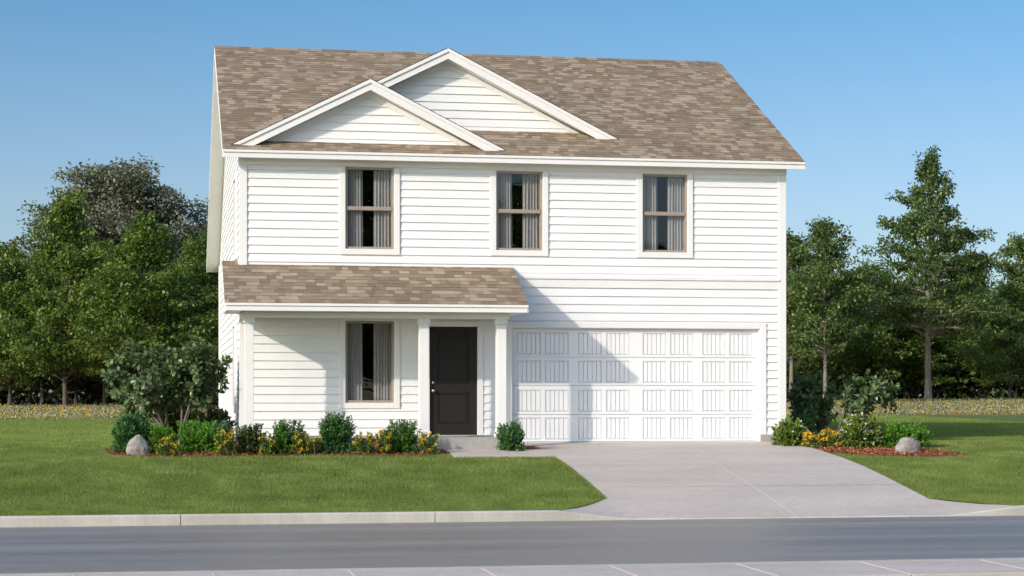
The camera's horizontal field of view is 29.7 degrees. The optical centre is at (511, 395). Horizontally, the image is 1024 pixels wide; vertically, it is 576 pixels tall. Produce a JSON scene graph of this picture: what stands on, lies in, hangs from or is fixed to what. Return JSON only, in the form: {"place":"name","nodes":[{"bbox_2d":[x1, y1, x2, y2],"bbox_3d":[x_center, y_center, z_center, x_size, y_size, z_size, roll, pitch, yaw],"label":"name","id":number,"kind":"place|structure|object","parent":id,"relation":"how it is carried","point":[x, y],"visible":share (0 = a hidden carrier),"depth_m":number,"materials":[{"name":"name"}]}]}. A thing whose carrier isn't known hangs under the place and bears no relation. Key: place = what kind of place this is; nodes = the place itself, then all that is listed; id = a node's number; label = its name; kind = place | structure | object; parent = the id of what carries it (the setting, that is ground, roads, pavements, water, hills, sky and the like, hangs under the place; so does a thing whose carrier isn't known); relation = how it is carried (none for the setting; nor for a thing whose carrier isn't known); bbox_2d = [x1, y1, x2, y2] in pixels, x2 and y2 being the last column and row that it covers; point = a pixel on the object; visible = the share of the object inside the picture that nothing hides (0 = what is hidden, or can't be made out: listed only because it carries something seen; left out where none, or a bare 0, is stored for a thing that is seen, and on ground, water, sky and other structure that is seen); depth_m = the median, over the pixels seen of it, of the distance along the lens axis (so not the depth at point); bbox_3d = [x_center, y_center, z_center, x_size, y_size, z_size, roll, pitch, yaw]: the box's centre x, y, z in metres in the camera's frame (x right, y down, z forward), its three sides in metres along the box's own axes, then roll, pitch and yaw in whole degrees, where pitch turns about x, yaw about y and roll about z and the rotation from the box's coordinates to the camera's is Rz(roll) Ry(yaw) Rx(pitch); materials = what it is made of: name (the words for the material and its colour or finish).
{"place":"outdoors","nodes":[
{"label":"outdoors","id":0,"kind":"place"},
{"bbox_2d":[446,449,554,457],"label":"front walk","id":1,"kind":"structure","parent":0,"point":[489,453],"depth_m":34.30,"materials":[{"name":"concrete"}]},
{"bbox_2d":[0,516,1023,573],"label":"road","id":2,"kind":"structure","parent":0,"point":[196,547],"depth_m":23.58,"materials":[{"name":"grey asphalt"}]},
{"bbox_2d":[0,397,1023,419],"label":"wildflower meadow","id":3,"kind":"structure","parent":0,"point":[8,411],"depth_m":78.16,"materials":[{"name":"plant"}]},
{"bbox_2d":[0,396,1023,524],"bbox_3d":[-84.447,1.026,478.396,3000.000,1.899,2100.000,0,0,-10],"label":"ground","id":4,"kind":"structure","parent":0,"point":[1012,417],"depth_m":31.68,"materials":[{"name":"green plant"}]},
{"bbox_2d":[0,379,51,404],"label":"understorey tree","id":5,"kind":"object","parent":4,"relation":"on","point":[30,397],"depth_m":101.80,"materials":[{"name":"green plant"}]},
{"bbox_2d":[0,240,66,404],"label":"leafy tree","id":6,"kind":"object","parent":4,"relation":"on","point":[9,372],"visible":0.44,"depth_m":92.25,"materials":[{"name":"green plant"}]},
{"bbox_2d":[0,256,69,404],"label":"leafy tree","id":7,"kind":"object","parent":4,"relation":"on","point":[42,390],"depth_m":98.81,"materials":[{"name":"green plant"}]},
{"bbox_2d":[24,303,115,404],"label":"understorey tree","id":8,"kind":"object","parent":4,"relation":"on","point":[58,380],"visible":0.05,"depth_m":99.29,"materials":[{"name":"green plant"}]},
{"bbox_2d":[0,188,140,406],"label":"leafy tree","id":9,"kind":"object","parent":4,"relation":"on","point":[76,255],"visible":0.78,"depth_m":89.72,"materials":[{"name":"green plant"}]},
{"bbox_2d":[68,377,108,403],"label":"understorey tree","id":10,"kind":"object","parent":4,"relation":"on","point":[97,400],"visible":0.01,"depth_m":100.94,"materials":[{"name":"green plant"}]},
{"bbox_2d":[30,243,161,405],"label":"leafy tree","id":11,"kind":"object","parent":4,"relation":"on","point":[104,384],"visible":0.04,"depth_m":93.23,"materials":[{"name":"green plant"}]},
{"bbox_2d":[0,152,211,403],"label":"round tree","id":12,"kind":"object","parent":4,"relation":"on","point":[118,195],"visible":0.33,"depth_m":103.68,"materials":[{"name":"green plant"}]},
{"bbox_2d":[63,210,218,389],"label":"leafy tree","id":13,"kind":"object","parent":4,"relation":"on","point":[141,250],"visible":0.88,"depth_m":86.07,"materials":[{"name":"green plant"}]},
{"bbox_2d":[100,339,191,428],"bbox_3d":[-6.736,-0.030,35.433,1.636,2.046,1.416,0,0,15],"label":"magnolia shrub","id":14,"kind":"object","parent":4,"relation":"on","point":[131,377],"visible":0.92,"depth_m":35.25,"materials":[{"name":"green plant"}]},
{"bbox_2d":[150,392,200,441],"bbox_3d":[-6.297,0.437,36.257,1.132,1.075,0.945,0,0,-10],"label":"viburnum","id":15,"kind":"object","parent":4,"relation":"on","point":[173,416],"visible":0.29,"depth_m":36.01,"materials":[{"name":"green plant"}]},
{"bbox_2d":[134,229,218,383],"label":"leafy tree","id":16,"kind":"object","parent":4,"relation":"on","point":[195,252],"visible":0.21,"depth_m":96.65,"materials":[{"name":"green plant"}]},
{"bbox_2d":[104,442,446,456],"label":"mulch","id":17,"kind":"object","parent":4,"relation":"on","point":[217,454],"visible":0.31,"depth_m":33.65,"materials":[{"name":"brown wood"}]},
{"bbox_2d":[110,410,153,452],"bbox_3d":[-6.628,0.639,33.782,0.832,0.778,0.750,0,0,-10],"label":"round shrub","id":18,"kind":"object","parent":17,"relation":"on","point":[125,430],"visible":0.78,"depth_m":33.65,"materials":[{"name":"green plant"}]},
{"bbox_2d":[126,434,149,455],"bbox_3d":[-6.442,0.913,33.295,0.416,0.499,0.307,0,0,-10],"label":"boulder","id":19,"kind":"object","parent":17,"relation":"on","point":[137,445],"visible":0.77,"depth_m":33.19,"materials":[{"name":"stone"}]},
{"bbox_2d":[148,424,178,451],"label":"boxwood","id":20,"kind":"object","parent":17,"relation":"on","point":[159,432],"visible":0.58,"depth_m":33.68,"materials":[{"name":"green plant"}]},
{"bbox_2d":[154,433,180,455],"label":"yellow flower clump","id":21,"kind":"object","parent":17,"relation":"on","point":[166,445],"visible":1,"depth_m":33.24,"materials":[{"name":"green plant"}]},
{"bbox_2d":[160,335,232,443],"bbox_3d":[-5.777,-0.069,35.401,1.329,2.134,1.070,0,0,-10],"label":"magnolia shrub","id":22,"kind":"object","parent":17,"relation":"on","point":[190,375],"visible":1,"depth_m":35.27,"materials":[{"name":"green plant"}]},
{"bbox_2d":[173,419,224,452],"bbox_3d":[-5.527,0.721,33.987,0.970,0.622,0.839,0,0,-10],"label":"boxwood","id":23,"kind":"object","parent":17,"relation":"on","point":[193,438],"visible":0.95,"depth_m":33.78,"materials":[{"name":"green plant"}]},
{"bbox_2d":[193,406,237,441],"bbox_3d":[-5.536,0.569,36.105,0.836,0.785,0.798,0,0,-42],"label":"dusky shrub","id":24,"kind":"object","parent":17,"relation":"on","point":[219,415],"visible":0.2,"depth_m":35.95,"materials":[{"name":"green plant"}]},
{"bbox_2d":[211,420,234,443],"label":"blue green shrub","id":25,"kind":"object","parent":17,"relation":"on","point":[227,428],"visible":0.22,"depth_m":34.74,"materials":[{"name":"green plant"}]},
{"bbox_2d":[214,429,237,455],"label":"yellow flower clump","id":26,"kind":"object","parent":17,"relation":"on","point":[227,446],"visible":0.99,"depth_m":33.42,"materials":[{"name":"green plant"}]},
{"bbox_2d":[234,423,267,454],"bbox_3d":[-4.559,0.761,33.754,0.644,0.590,0.514,0,0,-10],"label":"viburnum","id":27,"kind":"object","parent":17,"relation":"on","point":[247,439],"visible":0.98,"depth_m":33.66,"materials":[{"name":"green plant"}]},
{"bbox_2d":[258,433,275,455],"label":"yellow flower clump","id":28,"kind":"object","parent":17,"relation":"on","point":[269,445],"visible":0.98,"depth_m":33.53,"materials":[{"name":"green plant"}]},
{"bbox_2d":[270,418,306,453],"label":"upright shrub","id":29,"kind":"object","parent":17,"relation":"on","point":[282,435],"visible":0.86,"depth_m":33.77,"materials":[{"name":"green plant"}]},
{"bbox_2d":[291,432,309,454],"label":"yellow flower clump","id":30,"kind":"object","parent":17,"relation":"on","point":[300,447],"visible":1,"depth_m":33.65,"materials":[{"name":"green plant"}]},
{"bbox_2d":[307,435,322,454],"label":"yellow flower clump","id":31,"kind":"object","parent":17,"relation":"on","point":[313,448],"visible":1,"depth_m":33.70,"materials":[{"name":"green plant"}]},
{"bbox_2d":[318,411,356,453],"bbox_3d":[-3.103,0.661,34.051,0.786,0.790,0.664,0,0,-10],"label":"round shrub","id":32,"kind":"object","parent":17,"relation":"on","point":[335,434],"visible":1,"depth_m":33.88,"materials":[{"name":"green plant"}]},
{"bbox_2d":[352,432,376,454],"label":"yellow flower clump","id":33,"kind":"object","parent":17,"relation":"on","point":[359,444],"visible":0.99,"depth_m":33.85,"materials":[{"name":"green plant"}]},
{"bbox_2d":[375,429,394,454],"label":"yellow flower clump","id":34,"kind":"object","parent":17,"relation":"on","point":[385,447],"visible":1,"depth_m":33.92,"materials":[{"name":"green plant"}]},
{"bbox_2d":[383,419,424,453],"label":"upright shrub","id":35,"kind":"object","parent":17,"relation":"on","point":[404,437],"visible":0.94,"depth_m":34.15,"materials":[{"name":"green plant"}]},
{"bbox_2d":[417,431,439,455],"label":"yellow flower clump","id":36,"kind":"object","parent":17,"relation":"on","point":[429,446],"visible":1,"depth_m":34.04,"materials":[{"name":"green plant"}]},
{"bbox_2d":[206,46,805,450],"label":"house","id":37,"kind":"structure","parent":4,"relation":"on","point":[590,319],"depth_m":36.63,"materials":[{"name":"paint"}]},
{"bbox_2d":[232,321,236,412],"bbox_3d":[-5.410,-0.555,37.677,0.044,1.760,1.180,0,0,-10],"label":"window","id":38,"kind":"structure","parent":37,"relation":"in","point":[234,325],"depth_m":37.10,"materials":[{"name":"white glass"}]},
{"bbox_2d":[233,172,236,260],"bbox_3d":[-5.357,-3.435,37.381,0.044,1.660,1.180,0,0,-10],"label":"window","id":39,"kind":"structure","parent":37,"relation":"in","point":[235,174],"depth_m":37.02,"materials":[{"name":"white glass"}]},
{"bbox_2d":[348,323,362,399],"bbox_3d":[-2.926,-0.544,35.946,0.310,1.749,0.054,0,0,-10],"label":"curtain","id":40,"kind":"object","parent":37,"relation":"hanging from","point":[355,366],"visible":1,"depth_m":35.94,"materials":[{"name":"fabric"}]},
{"bbox_2d":[348,170,362,246],"bbox_3d":[-2.926,-3.396,35.946,0.310,1.748,0.054,0,0,-10],"label":"curtain","id":41,"kind":"object","parent":37,"relation":"hanging from","point":[355,217],"visible":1,"depth_m":35.95,"materials":[{"name":"fabric"}]},
{"bbox_2d":[340,167,399,254],"bbox_3d":[-2.645,-3.428,35.902,1.117,1.623,0.110,0,0,-10],"label":"window","id":42,"kind":"structure","parent":37,"relation":"in","point":[394,249],"depth_m":35.87,"materials":[{"name":"beige plastic"}]},
{"bbox_2d":[340,318,399,407],"bbox_3d":[-2.645,-0.598,35.902,1.117,1.666,0.110,0,0,-10],"label":"window","id":43,"kind":"structure","parent":37,"relation":"in","point":[394,402],"depth_m":35.87,"materials":[{"name":"beige plastic"}]},
{"bbox_2d":[373,324,390,399],"bbox_3d":[-2.411,-0.544,36.039,0.347,1.749,0.054,0,0,-10],"label":"curtain","id":44,"kind":"object","parent":37,"relation":"hanging from","point":[381,361],"visible":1,"depth_m":36.03,"materials":[{"name":"fabric"}]},
{"bbox_2d":[373,170,390,246],"bbox_3d":[-2.411,-3.396,36.039,0.347,1.748,0.054,0,0,-10],"label":"curtain","id":45,"kind":"object","parent":37,"relation":"hanging from","point":[381,198],"visible":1,"depth_m":36.03,"materials":[{"name":"fabric"}]},
{"bbox_2d":[429,321,482,434],"bbox_3d":[-1.098,-0.318,36.190,1.118,2.149,0.150,0,0,-10],"label":"door","id":46,"kind":"structure","parent":37,"relation":"in","point":[452,344],"depth_m":36.21,"materials":[{"name":"black paint"}]},
{"bbox_2d":[498,174,511,247],"bbox_3d":[-0.141,-3.395,36.446,0.304,1.720,0.054,0,0,-10],"label":"curtain","id":47,"kind":"object","parent":37,"relation":"hanging from","point":[504,202],"visible":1,"depth_m":36.45,"materials":[{"name":"fabric"}]},
{"bbox_2d":[491,169,547,255],"bbox_3d":[0.135,-3.438,36.401,1.100,1.617,0.110,0,0,-10],"label":"window","id":48,"kind":"structure","parent":37,"relation":"in","point":[495,251],"depth_m":36.37,"materials":[{"name":"beige plastic"}]},
{"bbox_2d":[522,174,538,247],"bbox_3d":[0.364,-3.395,36.537,0.340,1.720,0.054,0,0,-10],"label":"curtain","id":49,"kind":"object","parent":37,"relation":"hanging from","point":[530,201],"visible":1,"depth_m":36.53,"materials":[{"name":"fabric"}]},
{"bbox_2d":[506,322,765,441],"bbox_3d":[2.383,-0.252,36.832,5.086,2.275,0.155,0,0,-10],"label":"garage door","id":50,"kind":"structure","parent":37,"relation":"in","point":[566,381],"depth_m":36.85,"materials":[{"name":"metal"}]},
{"bbox_2d":[644,177,657,249],"bbox_3d":[2.639,-3.395,36.945,0.302,1.720,0.054,0,0,-10],"label":"curtain","id":51,"kind":"object","parent":37,"relation":"hanging from","point":[650,205],"visible":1,"depth_m":36.94,"materials":[{"name":"fabric"}]},
{"bbox_2d":[637,172,692,257],"bbox_3d":[2.913,-3.438,36.899,1.095,1.617,0.110,0,0,-10],"label":"window","id":52,"kind":"structure","parent":37,"relation":"in","point":[687,252],"depth_m":36.88,"materials":[{"name":"beige plastic"}]},
{"bbox_2d":[667,177,683,249],"bbox_3d":[3.141,-3.395,37.035,0.338,1.720,0.054,0,0,-10],"label":"curtain","id":53,"kind":"object","parent":37,"relation":"hanging from","point":[675,203],"visible":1,"depth_m":37.03,"materials":[{"name":"fabric"}]},
{"bbox_2d":[494,420,524,450],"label":"round shrub","id":54,"kind":"object","parent":4,"relation":"on","point":[511,437],"visible":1,"depth_m":34.69,"materials":[{"name":"green plant"}]},
{"bbox_2d":[0,505,1023,526],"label":"kerb","id":55,"kind":"structure","parent":4,"relation":"on","point":[269,518],"depth_m":27.68,"materials":[{"name":"concrete"}]},
{"bbox_2d":[0,259,1023,404],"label":"woodland","id":56,"kind":"object","parent":4,"relation":"on","point":[947,390],"visible":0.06,"depth_m":107.99,"materials":[{"name":"green plant"}]},
{"bbox_2d":[0,558,1023,575],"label":"kerb","id":57,"kind":"structure","parent":4,"relation":"on","point":[503,566],"depth_m":19.06,"materials":[{"name":"concrete"}]},
{"bbox_2d":[522,443,540,448],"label":"mulch","id":58,"kind":"object","parent":4,"relation":"on","point":[528,447],"visible":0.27,"depth_m":35.39,"materials":[{"name":"brown wood"}]},
{"bbox_2d":[768,417,807,445],"bbox_3d":[5.250,0.692,36.532,0.776,0.606,0.633,0,0,-10],"label":"viburnum","id":59,"kind":"object","parent":4,"relation":"on","point":[787,433],"visible":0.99,"depth_m":36.40,"materials":[{"name":"green plant"}]},
{"bbox_2d":[786,227,843,399],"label":"slender tree","id":60,"kind":"object","parent":4,"relation":"on","point":[792,241],"visible":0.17,"depth_m":101.50,"materials":[{"name":"green plant"}]},
{"bbox_2d":[788,273,881,398],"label":"leafy tree","id":61,"kind":"object","parent":4,"relation":"on","point":[818,362],"visible":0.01,"depth_m":109.47,"materials":[{"name":"green plant"}]},
{"bbox_2d":[786,215,895,397],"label":"slender tree","id":62,"kind":"object","parent":4,"relation":"on","point":[828,330],"visible":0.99,"depth_m":90.20,"materials":[{"name":"green plant"}]},
{"bbox_2d":[794,301,906,393],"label":"understorey tree","id":63,"kind":"object","parent":4,"relation":"on","point":[833,361],"visible":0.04,"depth_m":108.41,"materials":[{"name":"green plant"}]},
{"bbox_2d":[805,258,947,398],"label":"leafy tree","id":64,"kind":"object","parent":4,"relation":"on","point":[871,345],"visible":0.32,"depth_m":105.86,"materials":[{"name":"green plant"}]},
{"bbox_2d":[810,439,968,457],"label":"mulch","id":65,"kind":"object","parent":4,"relation":"on","point":[890,451],"visible":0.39,"depth_m":35.40,"materials":[{"name":"brown wood"}]},
{"bbox_2d":[789,410,816,434],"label":"round shrub","id":66,"kind":"object","parent":65,"relation":"on","point":[807,422],"visible":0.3,"depth_m":37.93,"materials":[{"name":"green plant"}]},
{"bbox_2d":[786,373,838,437],"bbox_3d":[6.002,0.271,38.795,1.201,1.437,0.989,0,0,-22],"label":"magnolia shrub","id":67,"kind":"object","parent":65,"relation":"on","point":[810,400],"visible":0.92,"depth_m":38.57,"materials":[{"name":"green plant"}]},
{"bbox_2d":[801,430,824,447],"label":"yellow flower clump","id":68,"kind":"object","parent":65,"relation":"on","point":[813,440],"visible":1,"depth_m":36.14,"materials":[{"name":"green plant"}]},
{"bbox_2d":[819,427,841,446],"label":"yellow flower clump","id":69,"kind":"object","parent":65,"relation":"on","point":[833,437],"visible":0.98,"depth_m":36.22,"materials":[{"name":"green plant"}]},
{"bbox_2d":[839,414,883,447],"bbox_3d":[6.559,0.669,36.387,0.851,0.688,0.802,0,0,-10],"label":"viburnum","id":70,"kind":"object","parent":65,"relation":"on","point":[858,431],"visible":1,"depth_m":36.20,"materials":[{"name":"green plant"}]},
{"bbox_2d":[837,369,900,436],"bbox_3d":[7.080,0.219,38.566,1.217,1.545,1.320,0,0,37],"label":"magnolia shrub","id":71,"kind":"object","parent":65,"relation":"on","point":[881,392],"visible":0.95,"depth_m":38.41,"materials":[{"name":"green plant"}]},
{"bbox_2d":[879,420,934,447],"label":"boxwood","id":72,"kind":"object","parent":65,"relation":"on","point":[892,434],"visible":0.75,"depth_m":36.29,"materials":[{"name":"green plant"}]},
{"bbox_2d":[895,437,920,452],"bbox_3d":[7.270,0.990,35.534,0.487,0.462,0.359,0,0,-10],"label":"boulder","id":73,"kind":"object","parent":65,"relation":"on","point":[907,444],"visible":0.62,"depth_m":35.41,"materials":[{"name":"stone"}]},
{"bbox_2d":[855,322,955,398],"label":"understorey tree","id":74,"kind":"object","parent":4,"relation":"on","point":[916,373],"visible":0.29,"depth_m":107.12,"materials":[{"name":"green plant"}]},
{"bbox_2d":[827,144,1023,400],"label":"tall tree","id":75,"kind":"object","parent":4,"relation":"on","point":[910,303],"visible":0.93,"depth_m":95.18,"materials":[{"name":"green plant"}]},
{"bbox_2d":[931,307,1002,397],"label":"understorey tree","id":76,"kind":"object","parent":4,"relation":"on","point":[950,352],"visible":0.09,"depth_m":109.24,"materials":[{"name":"green plant"}]},
{"bbox_2d":[931,251,1023,398],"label":"leafy tree","id":77,"kind":"object","parent":4,"relation":"on","point":[981,280],"visible":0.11,"depth_m":108.94,"materials":[{"name":"green plant"}]},
{"bbox_2d":[946,307,1020,395],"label":"understorey tree","id":78,"kind":"object","parent":4,"relation":"on","point":[982,382],"visible":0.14,"depth_m":108.44,"materials":[{"name":"green plant"}]},
{"bbox_2d":[946,280,1023,398],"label":"leafy tree","id":79,"kind":"object","parent":4,"relation":"on","point":[997,357],"visible":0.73,"depth_m":101.50,"materials":[{"name":"green plant"}]},
{"bbox_2d":[985,231,1023,292],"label":"round tree","id":80,"kind":"object","parent":4,"relation":"on","point":[1016,275],"visible":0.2,"depth_m":116.76,"materials":[{"name":"green plant"}]},
{"bbox_2d":[0,0,1023,395],"label":"sky","id":81,"kind":"structure","parent":0,"point":[857,88],"materials":[{"name":"blue"}]},
{"bbox_2d":[7,559,1023,575],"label":"pavement","id":82,"kind":"structure","parent":0,"point":[1013,567],"depth_m":18.55,"materials":[{"name":"concrete"}]},
{"bbox_2d":[522,441,1014,516],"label":"driveway","id":83,"kind":"structure","parent":0,"point":[683,479],"depth_m":31.48,"materials":[{"name":"concrete"}]}
]}

